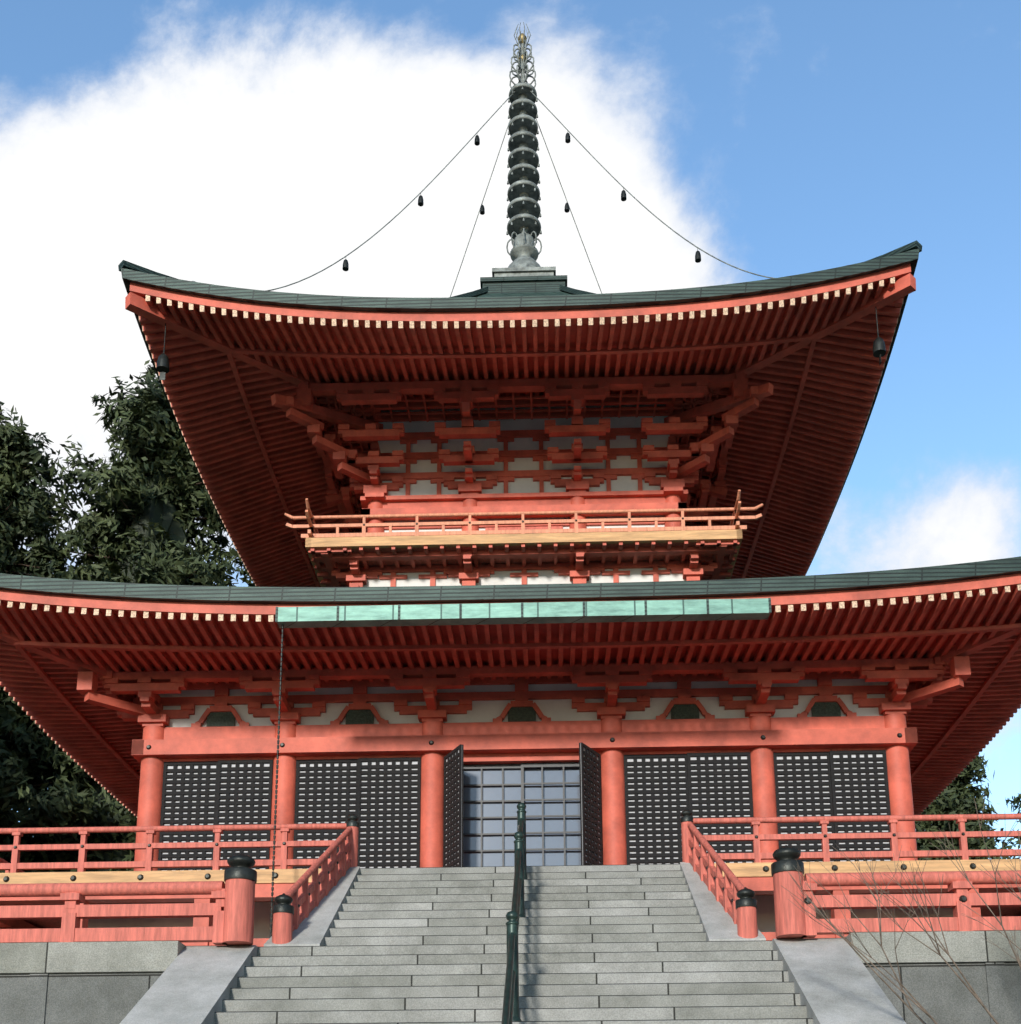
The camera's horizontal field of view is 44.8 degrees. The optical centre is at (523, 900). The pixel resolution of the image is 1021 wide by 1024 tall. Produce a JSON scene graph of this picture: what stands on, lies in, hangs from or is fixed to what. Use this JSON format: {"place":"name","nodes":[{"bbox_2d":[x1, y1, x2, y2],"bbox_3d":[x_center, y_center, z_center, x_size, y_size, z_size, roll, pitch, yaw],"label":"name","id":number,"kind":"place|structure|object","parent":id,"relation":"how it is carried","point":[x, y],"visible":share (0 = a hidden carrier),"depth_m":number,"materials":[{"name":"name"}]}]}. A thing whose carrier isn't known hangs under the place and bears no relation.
{"place":"outdoors","nodes":[
{"label":"outdoors","id":0,"kind":"place"},
{"bbox_2d":[0,0,1020,858],"label":"sky","id":1,"kind":"structure","parent":0,"point":[247,144],"materials":[{"name":"blue"}]},
{"bbox_2d":[214,864,812,1023],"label":"stone stair","id":2,"kind":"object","parent":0,"point":[613,944],"visible":0.85,"depth_m":16.43,"materials":[{"name":"grey stone"}]},
{"bbox_2d":[501,803,526,1023],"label":"stair handrail","id":3,"kind":"object","parent":2,"relation":"on","point":[510,1012],"visible":0.94,"depth_m":14.77,"materials":[{"name":"metal"}]},
{"label":"ground","id":4,"kind":"structure","parent":0,"visible":0},
{"bbox_2d":[0,401,118,872],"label":"cedar tree","id":5,"kind":"object","parent":4,"relation":"on","point":[27,510],"visible":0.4,"depth_m":42.86,"materials":[{"name":"green plant"}]},
{"bbox_2d":[37,560,117,799],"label":"cedar tree","id":6,"kind":"object","parent":4,"relation":"on","point":[46,787],"depth_m":48.26,"materials":[{"name":"green plant"}]},
{"bbox_2d":[0,360,253,871],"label":"cedar tree","id":7,"kind":"object","parent":4,"relation":"on","point":[150,501],"visible":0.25,"depth_m":44.01,"materials":[{"name":"green plant"}]},
{"bbox_2d":[229,547,255,586],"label":"cedar tree","id":8,"kind":"object","parent":4,"relation":"on","point":[245,578],"depth_m":47.25,"materials":[{"name":"green plant"}]},
{"bbox_2d":[0,930,1020,1023],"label":"stone platform","id":9,"kind":"structure","parent":4,"relation":"on","point":[77,982],"depth_m":16.34,"materials":[{"name":"stone"}]},
{"bbox_2d":[0,870,1020,944],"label":"platform railing","id":10,"kind":"object","parent":9,"relation":"on","point":[71,912],"visible":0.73,"depth_m":16.70,"materials":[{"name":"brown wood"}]},
{"bbox_2d":[0,859,1020,946],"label":"veranda deck","id":11,"kind":"structure","parent":9,"relation":"on","point":[757,878],"depth_m":20.61,"materials":[{"name":"brown wood"}]},
{"bbox_2d":[0,809,1020,872],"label":"veranda railing","id":12,"kind":"object","parent":11,"relation":"on","point":[285,862],"visible":0.38,"depth_m":20.66,"materials":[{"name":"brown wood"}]},
{"bbox_2d":[77,656,970,870],"bbox_3d":[0.147,-0.480,30.432,16.460,4.665,16.460,-1,-13,1],"label":"lower story","id":13,"kind":"object","parent":11,"relation":"on","point":[587,764],"visible":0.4,"depth_m":23.45,"materials":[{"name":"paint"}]},
{"bbox_2d":[0,556,1020,815],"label":"roof","id":14,"kind":"structure","parent":13,"relation":"on","point":[56,634],"depth_m":21.85,"materials":[{"name":"paint"}]},
{"bbox_2d":[269,625,283,936],"bbox_3d":[-4.001,-1.705,20.019,0.180,5.950,0.171,-1,-13,1],"label":"rain chain","id":15,"kind":"object","parent":14,"relation":"hanging from","point":[276,780],"visible":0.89,"depth_m":20.07,"materials":[{"name":"brown metal"}]},
{"bbox_2d":[271,372,773,586],"bbox_3d":[0.085,-8.292,32.236,11.099,6.300,11.099,-1,-13,1],"label":"upper story","id":16,"kind":"object","parent":14,"relation":"on","point":[477,446],"visible":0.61,"depth_m":28.52,"materials":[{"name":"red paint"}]},
{"bbox_2d":[118,240,921,586],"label":"roof","id":17,"kind":"structure","parent":16,"relation":"on","point":[814,348],"depth_m":27.14,"materials":[{"name":"paint"}]},
{"bbox_2d":[265,90,772,296],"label":"chains with bells","id":18,"kind":"object","parent":17,"relation":"on","point":[567,209],"visible":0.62,"depth_m":32.54,"materials":[{"name":"brown metal"}]},
{"bbox_2d":[480,22,566,293],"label":"spire","id":19,"kind":"structure","parent":17,"relation":"on","point":[524,272],"depth_m":34.69,"materials":[{"name":"grey metal"}]},
{"bbox_2d":[284,490,762,538],"bbox_3d":[0.093,-7.325,32.012,10.628,0.675,10.628,-1,-13,1],"label":"balcony railing","id":20,"kind":"object","parent":16,"relation":"on","point":[312,526],"visible":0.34,"depth_m":27.39,"materials":[{"name":"orange paint"}]},
{"bbox_2d":[120,862,905,1023],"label":"stone cheek walls","id":21,"kind":"structure","parent":4,"relation":"on","point":[833,980],"depth_m":15.61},
{"bbox_2d":[222,821,806,944],"bbox_3d":[-0.114,-0.402,18.595,7.880,2.691,3.821,-1,-13,1],"label":"stair balustrade","id":22,"kind":"object","parent":21,"relation":"on","point":[738,902],"visible":0.97,"depth_m":16.95,"materials":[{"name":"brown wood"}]},
{"bbox_2d":[782,793,1020,1023],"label":"bare shrub","id":23,"kind":"object","parent":4,"relation":"on","point":[918,1004],"visible":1,"depth_m":13.05,"materials":[{"name":"brown plant"}]},
{"bbox_2d":[915,755,1015,859],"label":"cedar tree","id":24,"kind":"object","parent":4,"relation":"on","point":[959,794],"visible":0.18,"depth_m":45.13,"materials":[{"name":"green plant"}]},
{"bbox_2d":[991,793,1020,858],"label":"pine tree","id":25,"kind":"object","parent":4,"relation":"on","point":[1017,800],"visible":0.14,"depth_m":33.53,"materials":[{"name":"green plant"}]}
]}

